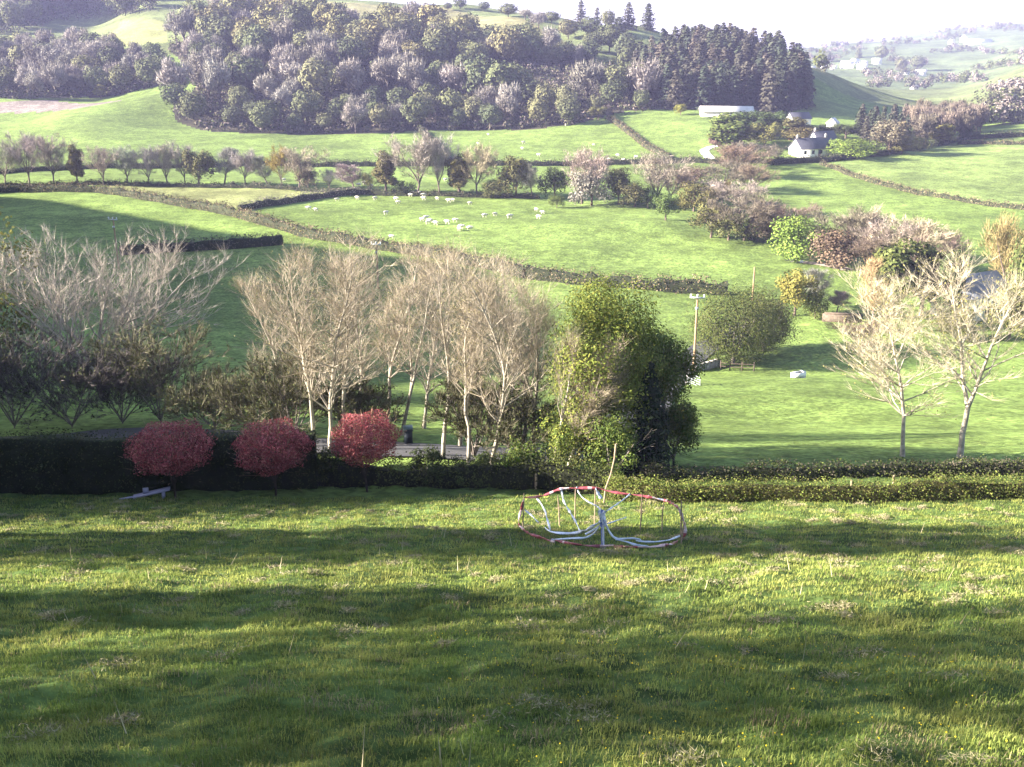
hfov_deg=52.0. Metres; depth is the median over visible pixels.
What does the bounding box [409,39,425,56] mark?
woodland tree
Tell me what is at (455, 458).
leafy shrub
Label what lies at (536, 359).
bare tree
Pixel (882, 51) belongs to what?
village tree
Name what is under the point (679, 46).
conifer tree
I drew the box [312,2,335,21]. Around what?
woodland tree
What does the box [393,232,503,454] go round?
bare tree
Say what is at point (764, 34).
conifer tree
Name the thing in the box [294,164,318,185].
riverside tree
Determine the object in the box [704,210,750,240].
riverbank tree
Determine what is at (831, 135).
farm wing
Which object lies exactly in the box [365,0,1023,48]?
sky
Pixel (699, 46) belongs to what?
conifer tree
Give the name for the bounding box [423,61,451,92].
woodland tree
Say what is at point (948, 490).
hedge
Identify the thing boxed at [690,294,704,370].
utility pole
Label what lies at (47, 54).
woodland tree
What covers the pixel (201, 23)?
woodland tree
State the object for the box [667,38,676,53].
conifer tree
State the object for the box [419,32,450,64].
woodland tree
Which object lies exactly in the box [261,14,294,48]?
woodland tree
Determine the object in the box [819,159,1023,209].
hedge
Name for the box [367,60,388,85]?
woodland tree
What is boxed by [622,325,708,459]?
leafing tree
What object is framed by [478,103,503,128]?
woodland tree
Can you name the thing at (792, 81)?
conifer tree
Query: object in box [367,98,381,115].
woodland tree
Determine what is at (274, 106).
woodland tree
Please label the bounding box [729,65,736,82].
conifer tree
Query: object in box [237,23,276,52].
woodland tree
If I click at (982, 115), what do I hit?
brown tree
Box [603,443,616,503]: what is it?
leaning pole
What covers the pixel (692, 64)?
conifer tree
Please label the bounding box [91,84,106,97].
farm tree
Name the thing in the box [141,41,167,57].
woodland tree
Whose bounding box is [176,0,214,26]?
woodland tree
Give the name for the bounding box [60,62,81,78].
woodland tree
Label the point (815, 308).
garden tree
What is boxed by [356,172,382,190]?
riverside tree
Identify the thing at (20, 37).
woodland tree
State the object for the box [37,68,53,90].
woodland tree
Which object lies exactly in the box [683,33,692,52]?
conifer tree
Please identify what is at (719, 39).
conifer tree
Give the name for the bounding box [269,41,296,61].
woodland tree
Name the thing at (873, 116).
spruce tree
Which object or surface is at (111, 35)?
woodland tree
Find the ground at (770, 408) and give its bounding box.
[0,0,1023,766]
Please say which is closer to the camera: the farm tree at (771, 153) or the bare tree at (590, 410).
the bare tree at (590, 410)
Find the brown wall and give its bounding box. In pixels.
[822,312,862,322]
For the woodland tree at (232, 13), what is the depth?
573.22 m
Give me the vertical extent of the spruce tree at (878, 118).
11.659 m
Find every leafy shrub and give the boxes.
[317,441,358,485]
[401,444,449,486]
[451,451,493,486]
[496,435,553,482]
[535,399,609,466]
[583,408,655,480]
[658,406,702,463]
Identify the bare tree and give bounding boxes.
[221,264,306,428]
[228,224,412,448]
[237,233,362,429]
[301,245,411,424]
[302,241,404,412]
[354,236,457,435]
[363,260,464,435]
[374,240,484,428]
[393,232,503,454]
[397,237,581,464]
[418,279,503,464]
[439,268,513,445]
[459,257,562,453]
[474,245,559,399]
[485,283,573,447]
[542,317,638,461]
[552,347,635,466]
[817,256,996,456]
[869,238,1023,457]
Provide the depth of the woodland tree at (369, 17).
539.89 m
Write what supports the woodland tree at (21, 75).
on the ground at (770, 408)
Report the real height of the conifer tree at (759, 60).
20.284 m
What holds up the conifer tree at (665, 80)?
on the ground at (770, 408)
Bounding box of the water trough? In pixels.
[790,370,805,377]
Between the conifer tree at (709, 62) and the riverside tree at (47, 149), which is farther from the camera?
the conifer tree at (709, 62)
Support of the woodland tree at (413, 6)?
on the ground at (770, 408)
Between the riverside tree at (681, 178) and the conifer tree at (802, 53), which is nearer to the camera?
the riverside tree at (681, 178)
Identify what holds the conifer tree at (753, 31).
on the ground at (770, 408)
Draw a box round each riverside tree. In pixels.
[0,128,44,182]
[0,140,25,181]
[23,132,79,180]
[65,144,84,181]
[79,145,120,185]
[108,144,142,180]
[120,144,160,181]
[138,137,181,181]
[163,141,199,182]
[181,148,216,183]
[211,146,243,184]
[228,147,261,183]
[248,155,275,183]
[263,145,289,182]
[268,145,330,187]
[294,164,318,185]
[312,168,338,188]
[333,163,365,187]
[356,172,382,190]
[370,127,442,191]
[371,150,397,190]
[389,180,416,192]
[413,134,461,192]
[445,153,472,191]
[460,140,501,192]
[481,178,514,198]
[496,155,533,195]
[516,162,541,195]
[536,166,570,196]
[547,193,565,207]
[561,143,614,203]
[567,166,618,205]
[604,166,631,204]
[617,180,654,206]
[629,152,695,191]
[635,187,663,208]
[652,192,683,219]
[659,169,703,194]
[673,180,719,211]
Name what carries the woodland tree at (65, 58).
on the ground at (770, 408)
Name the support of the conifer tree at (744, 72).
on the ground at (770, 408)
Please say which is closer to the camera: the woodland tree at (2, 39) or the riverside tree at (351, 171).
the riverside tree at (351, 171)
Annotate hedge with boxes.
[0,154,769,173]
[0,179,539,198]
[0,180,527,277]
[0,423,321,494]
[117,231,284,254]
[237,185,370,209]
[308,443,618,496]
[417,126,453,158]
[525,257,729,295]
[601,466,1023,504]
[605,114,671,158]
[637,453,1023,483]
[770,129,1023,164]
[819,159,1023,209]
[957,137,1023,144]
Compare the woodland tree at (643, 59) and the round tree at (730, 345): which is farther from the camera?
the woodland tree at (643, 59)
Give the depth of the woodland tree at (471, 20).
545.90 m
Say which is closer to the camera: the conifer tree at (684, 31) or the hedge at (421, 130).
the hedge at (421, 130)
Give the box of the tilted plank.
[119,486,169,498]
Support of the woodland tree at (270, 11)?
on the ground at (770, 408)
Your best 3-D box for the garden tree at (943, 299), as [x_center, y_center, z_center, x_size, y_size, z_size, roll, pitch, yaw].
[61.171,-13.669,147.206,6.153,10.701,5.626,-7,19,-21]
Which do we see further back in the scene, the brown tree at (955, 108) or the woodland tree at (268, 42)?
the woodland tree at (268, 42)
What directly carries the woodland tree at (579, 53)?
on the ground at (770, 408)
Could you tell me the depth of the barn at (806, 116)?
400.69 m
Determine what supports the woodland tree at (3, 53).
on the ground at (770, 408)
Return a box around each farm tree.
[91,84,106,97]
[588,106,607,119]
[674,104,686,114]
[705,112,765,147]
[708,133,725,149]
[735,110,774,130]
[744,121,782,147]
[756,148,783,158]
[760,110,788,126]
[778,116,807,139]
[786,127,818,137]
[805,123,835,132]
[824,137,881,158]
[832,124,860,138]
[868,119,916,154]
[885,136,924,153]
[910,137,938,150]
[928,124,956,140]
[958,125,980,135]
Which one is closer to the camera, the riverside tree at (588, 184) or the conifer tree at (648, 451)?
the conifer tree at (648, 451)
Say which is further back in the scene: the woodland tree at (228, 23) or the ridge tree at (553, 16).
the ridge tree at (553, 16)
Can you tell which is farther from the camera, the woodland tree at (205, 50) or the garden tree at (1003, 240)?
the woodland tree at (205, 50)
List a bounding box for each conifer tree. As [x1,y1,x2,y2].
[614,361,680,477]
[627,56,642,97]
[629,49,640,63]
[629,67,639,97]
[630,41,645,66]
[639,45,650,61]
[640,53,646,62]
[645,66,658,104]
[647,35,654,53]
[647,47,655,55]
[654,63,669,104]
[655,63,674,107]
[656,28,667,45]
[656,37,663,49]
[656,43,665,65]
[658,51,665,70]
[660,36,671,54]
[661,52,675,75]
[663,69,685,109]
[665,51,677,73]
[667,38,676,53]
[668,46,678,67]
[671,26,678,42]
[671,68,686,100]
[675,41,683,68]
[675,54,684,72]
[677,38,686,61]
[679,26,690,50]
[679,60,690,99]
[681,71,697,109]
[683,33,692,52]
[685,67,699,99]
[687,35,698,57]
[688,61,694,72]
[689,42,698,61]
[690,25,697,41]
[690,41,706,66]
[692,64,702,96]
[692,66,712,109]
[693,24,701,37]
[694,52,705,65]
[695,59,701,80]
[701,34,707,52]
[703,35,716,63]
[704,43,719,73]
[704,60,713,76]
[706,31,714,47]
[706,66,717,100]
[707,64,717,97]
[709,63,730,105]
[712,29,717,41]
[714,24,719,33]
[714,34,725,58]
[715,61,722,77]
[716,48,730,67]
[718,22,728,39]
[719,40,728,52]
[721,59,731,97]
[725,31,731,43]
[725,70,741,104]
[725,71,744,105]
[727,23,733,31]
[727,37,736,49]
[727,40,735,57]
[727,48,733,65]
[728,46,744,72]
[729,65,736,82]
[731,28,739,44]
[731,54,742,81]
[736,29,745,44]
[738,61,753,101]
[740,39,751,65]
[742,74,759,108]
[745,36,752,65]
[747,32,756,55]
[748,57,756,74]
[749,27,758,43]
[749,63,760,99]
[750,42,763,58]
[753,53,765,90]
[755,73,769,108]
[756,63,782,113]
[759,30,766,42]
[759,55,774,84]
[762,53,767,66]
[762,56,791,112]
[764,32,772,50]
[766,37,777,55]
[770,41,781,58]
[772,72,789,109]
[773,30,781,38]
[774,39,787,55]
[775,43,788,76]
[783,51,792,69]
[783,62,788,86]
[785,52,804,108]
[785,71,800,110]
[788,42,796,52]
[794,43,803,52]
[796,56,808,91]
[796,58,815,108]
[798,51,810,94]
[805,52,816,95]
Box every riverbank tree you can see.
[676,164,718,183]
[686,201,731,237]
[688,177,770,212]
[693,184,739,203]
[698,192,785,240]
[704,158,762,185]
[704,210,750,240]
[709,142,773,168]
[709,178,736,203]
[728,139,800,162]
[734,161,781,194]
[738,213,792,241]
[748,201,823,228]
[759,217,783,243]
[766,212,830,262]
[796,202,879,246]
[804,228,872,268]
[829,203,893,261]
[840,232,894,270]
[847,211,921,248]
[867,213,959,261]
[911,225,979,262]
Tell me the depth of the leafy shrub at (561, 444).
46.57 m
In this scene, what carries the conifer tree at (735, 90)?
on the ground at (770, 408)
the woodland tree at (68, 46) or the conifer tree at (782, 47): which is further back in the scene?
the woodland tree at (68, 46)
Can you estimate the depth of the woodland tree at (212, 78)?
445.63 m
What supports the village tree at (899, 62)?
on the ground at (770, 408)
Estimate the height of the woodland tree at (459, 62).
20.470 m
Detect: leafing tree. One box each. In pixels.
[0,206,45,355]
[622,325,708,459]
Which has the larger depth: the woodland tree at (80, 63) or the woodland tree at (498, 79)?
the woodland tree at (80, 63)
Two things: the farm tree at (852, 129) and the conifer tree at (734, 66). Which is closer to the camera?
the farm tree at (852, 129)
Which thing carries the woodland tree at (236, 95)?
on the ground at (770, 408)
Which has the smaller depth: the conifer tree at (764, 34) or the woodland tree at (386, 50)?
the woodland tree at (386, 50)
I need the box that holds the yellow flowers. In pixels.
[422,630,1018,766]
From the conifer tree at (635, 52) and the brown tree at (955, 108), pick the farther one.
the conifer tree at (635, 52)
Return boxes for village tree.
[821,51,833,59]
[854,46,862,57]
[874,45,888,57]
[894,58,907,68]
[909,55,926,66]
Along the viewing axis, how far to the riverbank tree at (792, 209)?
207.92 m
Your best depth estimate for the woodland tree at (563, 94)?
425.41 m
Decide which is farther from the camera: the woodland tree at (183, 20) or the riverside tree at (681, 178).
the woodland tree at (183, 20)
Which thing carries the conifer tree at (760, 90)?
on the ground at (770, 408)
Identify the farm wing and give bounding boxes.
[808,127,837,148]
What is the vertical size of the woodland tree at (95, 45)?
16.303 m
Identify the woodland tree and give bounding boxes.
[0,0,16,27]
[0,0,24,25]
[0,13,4,27]
[0,35,12,47]
[0,45,9,60]
[0,56,11,71]
[0,66,18,91]
[0,75,8,90]
[1,38,20,50]
[6,44,26,64]
[7,30,25,42]
[13,66,40,92]
[14,32,34,46]
[15,55,37,70]
[16,64,38,84]
[17,0,43,22]
[18,0,42,13]
[21,36,41,47]
[21,43,47,64]
[22,70,43,98]
[28,60,43,70]
[32,0,48,10]
[33,39,55,63]
[34,27,55,45]
[36,43,63,62]
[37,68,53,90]
[39,59,58,69]
[39,62,67,93]
[49,36,68,44]
[49,36,74,48]
[52,51,75,67]
[57,42,78,56]
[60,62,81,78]
[62,26,78,41]
[66,47,81,58]
[66,70,85,94]
[67,27,89,44]
[70,54,99,73]
[73,40,90,51]
[77,31,100,47]
[79,63,101,78]
[80,39,103,58]
[80,47,97,63]
[82,63,110,95]
[95,35,110,52]
[95,46,123,67]
[100,0,122,15]
[100,30,121,45]
[101,39,123,56]
[102,60,123,84]
[104,37,125,53]
[104,62,136,93]
[111,0,134,15]
[120,53,136,70]
[125,39,141,56]
[132,50,152,69]
[133,53,161,87]
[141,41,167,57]
[150,50,173,72]
[154,55,194,88]
[158,82,186,109]
[164,3,200,40]
[175,89,207,124]
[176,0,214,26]
[181,30,206,55]
[182,56,197,77]
[185,8,206,32]
[186,47,221,95]
[187,38,208,61]
[190,10,227,36]
[198,44,225,63]
[199,58,232,103]
[200,3,231,21]
[200,28,222,47]
[207,0,227,10]
[207,12,240,49]
[208,34,227,50]
[211,40,229,59]
[218,0,252,16]
[218,4,237,18]
[220,103,245,127]
[224,51,238,63]
[225,50,262,99]
[225,85,254,111]
[228,84,250,99]
[230,49,251,71]
[231,9,252,21]
[231,15,258,41]
[233,27,253,50]
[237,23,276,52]
[238,27,273,63]
[239,43,265,63]
[242,100,259,117]
[247,104,273,132]
[248,0,255,12]
[249,0,272,15]
[249,16,265,23]
[250,4,283,28]
[253,71,278,98]
[257,99,280,127]
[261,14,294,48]
[262,61,278,80]
[265,0,292,9]
[266,14,300,48]
[268,52,294,77]
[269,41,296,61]
[271,84,292,112]
[273,60,303,87]
[276,1,298,17]
[279,2,317,32]
[279,76,304,97]
[283,43,310,67]
[286,113,304,131]
[290,87,321,124]
[291,26,317,57]
[297,57,335,93]
[299,0,330,15]
[304,26,336,53]
[304,50,332,85]
[306,90,325,113]
[307,19,330,33]
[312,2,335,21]
[312,16,330,25]
[312,39,342,68]
[315,112,334,131]
[321,4,351,24]
[322,20,348,45]
[323,96,345,125]
[327,11,357,34]
[328,2,349,17]
[329,65,349,93]
[333,54,366,93]
[336,32,370,65]
[338,93,353,104]
[339,6,359,25]
[340,102,366,132]
[344,19,372,38]
[344,22,375,58]
[344,36,370,63]
[347,91,370,126]
[358,11,381,24]
[358,19,390,55]
[363,85,385,102]
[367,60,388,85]
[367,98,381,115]
[368,53,404,92]
[368,102,392,128]
[372,2,399,21]
[372,14,403,35]
[377,40,398,61]
[378,27,410,53]
[385,7,420,28]
[385,86,412,106]
[385,101,404,121]
[387,50,418,87]
[391,13,423,39]
[397,56,430,95]
[399,0,428,23]
[399,92,429,128]
[400,40,428,66]
[407,92,435,123]
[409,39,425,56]
[412,35,424,43]
[415,81,442,100]
[417,2,449,29]
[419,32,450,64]
[421,92,438,111]
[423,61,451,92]
[424,14,448,29]
[424,20,455,50]
[430,60,449,75]
[433,87,466,115]
[436,21,465,57]
[437,59,472,93]
[443,14,475,52]
[448,50,480,92]
[448,107,467,129]
[454,39,489,61]
[457,12,481,37]
[460,54,496,94]
[461,31,485,46]
[461,93,473,109]
[461,94,485,120]
[468,42,492,60]
[471,83,497,106]
[475,24,501,42]
[476,41,492,56]
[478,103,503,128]
[480,59,517,97]
[485,23,525,66]
[485,35,506,60]
[494,81,522,116]
[495,93,519,120]
[499,62,533,89]
[508,42,528,64]
[510,18,541,47]
[516,75,542,107]
[517,30,544,61]
[526,96,549,125]
[529,82,556,111]
[532,44,553,63]
[539,25,562,47]
[544,43,563,65]
[554,89,581,110]
[555,39,575,65]
[555,83,572,103]
[556,95,580,122]
[565,59,604,104]
[571,44,586,63]
[577,38,601,61]
[587,93,604,115]
[589,59,615,93]
[597,59,634,105]
[599,79,628,108]
[616,44,635,64]
[622,60,632,68]
[625,55,662,91]
[630,58,648,82]
[632,89,651,107]
[656,74,671,95]
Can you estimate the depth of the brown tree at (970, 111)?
388.45 m
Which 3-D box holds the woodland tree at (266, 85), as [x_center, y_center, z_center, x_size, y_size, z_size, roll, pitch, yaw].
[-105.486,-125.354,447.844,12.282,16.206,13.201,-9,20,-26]
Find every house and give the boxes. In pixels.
[826,117,839,128]
[840,61,853,68]
[850,59,860,63]
[857,63,867,69]
[872,58,881,63]
[915,69,926,75]
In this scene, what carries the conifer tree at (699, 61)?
on the ground at (770, 408)
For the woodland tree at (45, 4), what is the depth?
744.30 m
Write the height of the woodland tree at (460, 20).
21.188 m
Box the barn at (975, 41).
[963,39,992,44]
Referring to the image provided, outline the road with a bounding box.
[52,326,749,461]
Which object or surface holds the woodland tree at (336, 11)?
on the ground at (770, 408)
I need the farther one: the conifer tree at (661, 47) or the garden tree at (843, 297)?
the conifer tree at (661, 47)
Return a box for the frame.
[518,486,686,548]
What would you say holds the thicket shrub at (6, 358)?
on the ground at (770, 408)
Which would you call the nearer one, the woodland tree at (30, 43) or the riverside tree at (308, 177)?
the riverside tree at (308, 177)
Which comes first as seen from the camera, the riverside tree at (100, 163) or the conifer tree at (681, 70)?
the riverside tree at (100, 163)
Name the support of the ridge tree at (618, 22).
on the ground at (770, 408)
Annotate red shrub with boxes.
[118,411,217,497]
[229,414,318,495]
[326,403,401,491]
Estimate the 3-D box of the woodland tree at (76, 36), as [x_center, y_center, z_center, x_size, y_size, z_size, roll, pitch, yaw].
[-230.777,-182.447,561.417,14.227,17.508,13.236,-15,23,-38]
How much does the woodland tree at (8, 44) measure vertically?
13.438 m
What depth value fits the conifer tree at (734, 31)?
506.57 m
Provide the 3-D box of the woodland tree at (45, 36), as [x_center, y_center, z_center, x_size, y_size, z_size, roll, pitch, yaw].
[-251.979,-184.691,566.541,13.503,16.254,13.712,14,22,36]
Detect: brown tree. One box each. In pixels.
[902,104,914,118]
[909,104,929,127]
[911,114,930,138]
[915,97,932,106]
[915,100,929,107]
[915,111,937,141]
[920,107,939,138]
[937,104,958,125]
[938,99,952,106]
[939,111,957,123]
[939,111,959,131]
[950,97,967,131]
[950,103,961,111]
[958,102,977,121]
[958,114,974,135]
[973,104,990,132]
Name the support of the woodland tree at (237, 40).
on the ground at (770, 408)
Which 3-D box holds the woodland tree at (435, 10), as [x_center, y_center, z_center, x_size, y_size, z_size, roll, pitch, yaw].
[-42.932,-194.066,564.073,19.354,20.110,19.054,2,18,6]
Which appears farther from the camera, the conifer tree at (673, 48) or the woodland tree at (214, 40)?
the woodland tree at (214, 40)
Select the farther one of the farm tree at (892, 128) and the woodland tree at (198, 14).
the woodland tree at (198, 14)
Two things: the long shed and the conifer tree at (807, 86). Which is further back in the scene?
the conifer tree at (807, 86)
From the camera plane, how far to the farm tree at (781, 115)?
373.37 m
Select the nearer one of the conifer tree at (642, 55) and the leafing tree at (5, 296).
the leafing tree at (5, 296)
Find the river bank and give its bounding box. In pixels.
[803,261,851,269]
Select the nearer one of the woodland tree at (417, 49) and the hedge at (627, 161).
the hedge at (627, 161)
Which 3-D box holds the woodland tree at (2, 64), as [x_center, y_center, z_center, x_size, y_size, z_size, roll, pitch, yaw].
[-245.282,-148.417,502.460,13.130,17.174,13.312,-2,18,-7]
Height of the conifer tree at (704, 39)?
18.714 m
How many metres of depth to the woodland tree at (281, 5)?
568.43 m
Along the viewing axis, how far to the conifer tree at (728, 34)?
501.15 m
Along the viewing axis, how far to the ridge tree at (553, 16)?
630.81 m
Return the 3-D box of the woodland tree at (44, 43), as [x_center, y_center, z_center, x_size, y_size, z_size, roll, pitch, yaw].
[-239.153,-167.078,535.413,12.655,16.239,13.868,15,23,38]
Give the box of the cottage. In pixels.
[930,270,1011,320]
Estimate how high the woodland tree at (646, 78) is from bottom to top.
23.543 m
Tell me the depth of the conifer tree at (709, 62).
454.10 m
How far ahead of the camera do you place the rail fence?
121.92 m
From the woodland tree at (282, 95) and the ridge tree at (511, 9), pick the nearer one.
the woodland tree at (282, 95)
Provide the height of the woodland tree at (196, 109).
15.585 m
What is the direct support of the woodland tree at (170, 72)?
on the ground at (770, 408)
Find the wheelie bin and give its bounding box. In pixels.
[403,425,412,443]
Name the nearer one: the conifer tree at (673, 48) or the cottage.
the cottage
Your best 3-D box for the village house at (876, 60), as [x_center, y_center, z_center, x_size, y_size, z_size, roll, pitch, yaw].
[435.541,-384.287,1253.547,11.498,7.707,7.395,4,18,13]
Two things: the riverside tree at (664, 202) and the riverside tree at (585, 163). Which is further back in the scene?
the riverside tree at (585, 163)
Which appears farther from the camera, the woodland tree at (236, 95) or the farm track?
the woodland tree at (236, 95)
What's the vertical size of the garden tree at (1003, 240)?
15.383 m
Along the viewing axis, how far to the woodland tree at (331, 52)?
472.62 m
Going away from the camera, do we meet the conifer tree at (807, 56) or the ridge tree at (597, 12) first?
the conifer tree at (807, 56)
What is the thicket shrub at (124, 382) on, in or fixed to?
on the ground at (770, 408)
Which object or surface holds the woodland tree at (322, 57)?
on the ground at (770, 408)
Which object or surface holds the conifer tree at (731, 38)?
on the ground at (770, 408)
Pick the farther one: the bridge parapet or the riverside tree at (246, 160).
the riverside tree at (246, 160)
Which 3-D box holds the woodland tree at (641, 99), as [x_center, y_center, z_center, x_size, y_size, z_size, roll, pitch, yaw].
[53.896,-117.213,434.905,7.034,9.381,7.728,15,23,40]
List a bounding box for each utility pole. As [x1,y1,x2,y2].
[108,217,119,269]
[371,241,380,288]
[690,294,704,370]
[752,267,754,300]
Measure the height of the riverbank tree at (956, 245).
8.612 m
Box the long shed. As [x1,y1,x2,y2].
[698,106,754,116]
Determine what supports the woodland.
on the ground at (770, 408)
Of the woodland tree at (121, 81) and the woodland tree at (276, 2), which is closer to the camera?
the woodland tree at (121, 81)
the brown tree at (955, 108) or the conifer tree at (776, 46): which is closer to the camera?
the brown tree at (955, 108)
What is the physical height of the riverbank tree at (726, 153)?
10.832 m
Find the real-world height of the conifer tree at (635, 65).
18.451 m
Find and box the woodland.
[803,21,1023,123]
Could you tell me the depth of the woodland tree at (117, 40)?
536.50 m
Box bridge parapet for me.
[695,358,720,370]
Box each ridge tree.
[162,18,177,37]
[443,2,452,8]
[453,0,466,7]
[478,0,490,10]
[497,3,518,16]
[517,8,533,19]
[529,10,547,27]
[545,11,561,23]
[558,18,579,38]
[574,0,586,22]
[578,16,601,33]
[582,30,605,47]
[594,7,602,24]
[596,23,623,52]
[599,8,615,27]
[607,16,629,33]
[612,32,642,57]
[623,2,637,29]
[640,3,656,30]
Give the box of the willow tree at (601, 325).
[538,271,668,469]
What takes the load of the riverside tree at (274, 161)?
on the ground at (770, 408)
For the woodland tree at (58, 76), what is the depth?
478.33 m
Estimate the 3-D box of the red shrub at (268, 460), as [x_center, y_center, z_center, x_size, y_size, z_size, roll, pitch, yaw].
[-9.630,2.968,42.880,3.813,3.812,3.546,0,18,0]
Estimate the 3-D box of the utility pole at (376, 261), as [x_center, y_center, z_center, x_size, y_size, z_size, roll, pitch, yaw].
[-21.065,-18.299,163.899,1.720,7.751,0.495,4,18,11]
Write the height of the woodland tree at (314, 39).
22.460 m
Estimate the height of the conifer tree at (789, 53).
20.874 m
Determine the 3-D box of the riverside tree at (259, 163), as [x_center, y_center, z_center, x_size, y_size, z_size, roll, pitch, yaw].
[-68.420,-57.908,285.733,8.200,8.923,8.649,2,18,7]
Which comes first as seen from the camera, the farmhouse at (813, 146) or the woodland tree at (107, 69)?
the farmhouse at (813, 146)
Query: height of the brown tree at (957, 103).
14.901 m
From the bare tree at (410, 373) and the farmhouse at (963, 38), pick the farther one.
the farmhouse at (963, 38)
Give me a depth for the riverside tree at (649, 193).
248.54 m
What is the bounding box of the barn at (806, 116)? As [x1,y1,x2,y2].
[788,112,812,124]
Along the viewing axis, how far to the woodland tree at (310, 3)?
562.18 m
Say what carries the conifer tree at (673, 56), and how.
on the ground at (770, 408)
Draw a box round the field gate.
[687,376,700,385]
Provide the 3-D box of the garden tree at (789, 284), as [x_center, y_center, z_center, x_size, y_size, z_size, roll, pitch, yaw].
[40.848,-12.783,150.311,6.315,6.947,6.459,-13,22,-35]
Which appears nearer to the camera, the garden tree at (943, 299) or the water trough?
the water trough
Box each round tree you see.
[681,277,790,365]
[729,286,806,351]
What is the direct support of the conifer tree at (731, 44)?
on the ground at (770, 408)
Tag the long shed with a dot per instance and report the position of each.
(707, 111)
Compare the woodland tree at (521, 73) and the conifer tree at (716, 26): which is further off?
the conifer tree at (716, 26)
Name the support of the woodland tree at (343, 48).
on the ground at (770, 408)
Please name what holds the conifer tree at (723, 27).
on the ground at (770, 408)
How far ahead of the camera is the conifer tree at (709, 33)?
490.90 m
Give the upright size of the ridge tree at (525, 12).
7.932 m
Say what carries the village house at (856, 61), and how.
on the ground at (770, 408)
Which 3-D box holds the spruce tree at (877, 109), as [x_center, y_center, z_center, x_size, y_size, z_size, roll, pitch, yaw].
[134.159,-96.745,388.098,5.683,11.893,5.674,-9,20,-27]
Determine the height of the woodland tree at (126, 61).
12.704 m
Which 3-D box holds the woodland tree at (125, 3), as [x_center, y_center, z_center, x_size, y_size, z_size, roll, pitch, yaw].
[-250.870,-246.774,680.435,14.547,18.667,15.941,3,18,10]
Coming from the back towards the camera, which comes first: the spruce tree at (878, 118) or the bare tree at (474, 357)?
the spruce tree at (878, 118)
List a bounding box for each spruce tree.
[854,108,864,135]
[856,103,867,126]
[859,116,871,141]
[867,110,876,136]
[869,115,884,146]
[873,106,879,120]
[880,105,887,125]
[889,104,898,122]
[904,114,912,132]
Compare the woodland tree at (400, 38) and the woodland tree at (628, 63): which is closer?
the woodland tree at (628, 63)
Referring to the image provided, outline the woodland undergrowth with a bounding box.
[0,0,812,133]
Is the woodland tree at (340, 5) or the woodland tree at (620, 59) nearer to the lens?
the woodland tree at (620, 59)
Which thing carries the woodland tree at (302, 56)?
on the ground at (770, 408)
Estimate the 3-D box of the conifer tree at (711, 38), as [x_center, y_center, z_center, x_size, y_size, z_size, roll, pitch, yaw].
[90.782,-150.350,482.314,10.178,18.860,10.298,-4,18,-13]
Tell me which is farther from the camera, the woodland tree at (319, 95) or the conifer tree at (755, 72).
the conifer tree at (755, 72)
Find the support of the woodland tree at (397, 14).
on the ground at (770, 408)
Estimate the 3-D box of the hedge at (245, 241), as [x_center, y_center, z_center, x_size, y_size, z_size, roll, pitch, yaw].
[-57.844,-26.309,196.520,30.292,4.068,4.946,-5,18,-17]
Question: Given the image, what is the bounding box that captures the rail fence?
[720,360,754,370]
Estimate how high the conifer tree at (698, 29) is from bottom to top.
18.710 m
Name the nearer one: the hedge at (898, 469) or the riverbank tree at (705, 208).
the hedge at (898, 469)
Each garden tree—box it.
[774,268,821,314]
[801,268,834,296]
[802,288,831,319]
[820,315,889,353]
[827,289,852,312]
[857,255,889,318]
[872,236,919,317]
[911,241,947,315]
[921,249,970,319]
[933,308,980,339]
[978,207,1023,287]
[980,278,1023,337]
[1003,240,1023,312]
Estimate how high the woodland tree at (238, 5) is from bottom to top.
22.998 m
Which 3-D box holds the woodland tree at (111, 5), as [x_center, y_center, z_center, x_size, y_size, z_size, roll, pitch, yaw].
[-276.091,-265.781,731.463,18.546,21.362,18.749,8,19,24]
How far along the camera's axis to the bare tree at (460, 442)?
51.54 m
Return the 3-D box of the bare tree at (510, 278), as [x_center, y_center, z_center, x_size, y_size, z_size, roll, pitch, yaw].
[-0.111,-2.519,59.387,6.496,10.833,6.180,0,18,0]
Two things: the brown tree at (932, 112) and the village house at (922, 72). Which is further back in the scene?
the village house at (922, 72)
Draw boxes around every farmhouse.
[787,133,833,157]
[960,35,967,41]
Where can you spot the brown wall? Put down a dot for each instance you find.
(828, 316)
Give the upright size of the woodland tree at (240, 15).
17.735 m
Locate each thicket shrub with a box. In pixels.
[0,313,90,430]
[0,325,145,426]
[51,337,187,423]
[82,315,245,423]
[151,359,258,428]
[201,368,308,431]
[228,338,346,436]
[304,372,411,436]
[418,364,524,456]
[466,382,565,464]
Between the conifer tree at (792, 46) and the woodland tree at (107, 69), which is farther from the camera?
the conifer tree at (792, 46)
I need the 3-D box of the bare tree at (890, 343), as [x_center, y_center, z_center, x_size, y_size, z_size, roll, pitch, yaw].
[18.537,-1.024,51.084,8.140,10.284,8.403,15,23,40]
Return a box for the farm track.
[699,146,717,158]
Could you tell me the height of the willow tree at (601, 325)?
9.828 m
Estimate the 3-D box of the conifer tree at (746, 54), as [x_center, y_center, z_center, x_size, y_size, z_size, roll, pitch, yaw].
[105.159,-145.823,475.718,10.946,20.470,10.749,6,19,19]
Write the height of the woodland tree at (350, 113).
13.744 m
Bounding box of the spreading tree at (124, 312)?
[0,220,246,399]
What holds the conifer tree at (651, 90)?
on the ground at (770, 408)
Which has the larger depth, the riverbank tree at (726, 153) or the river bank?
the riverbank tree at (726, 153)

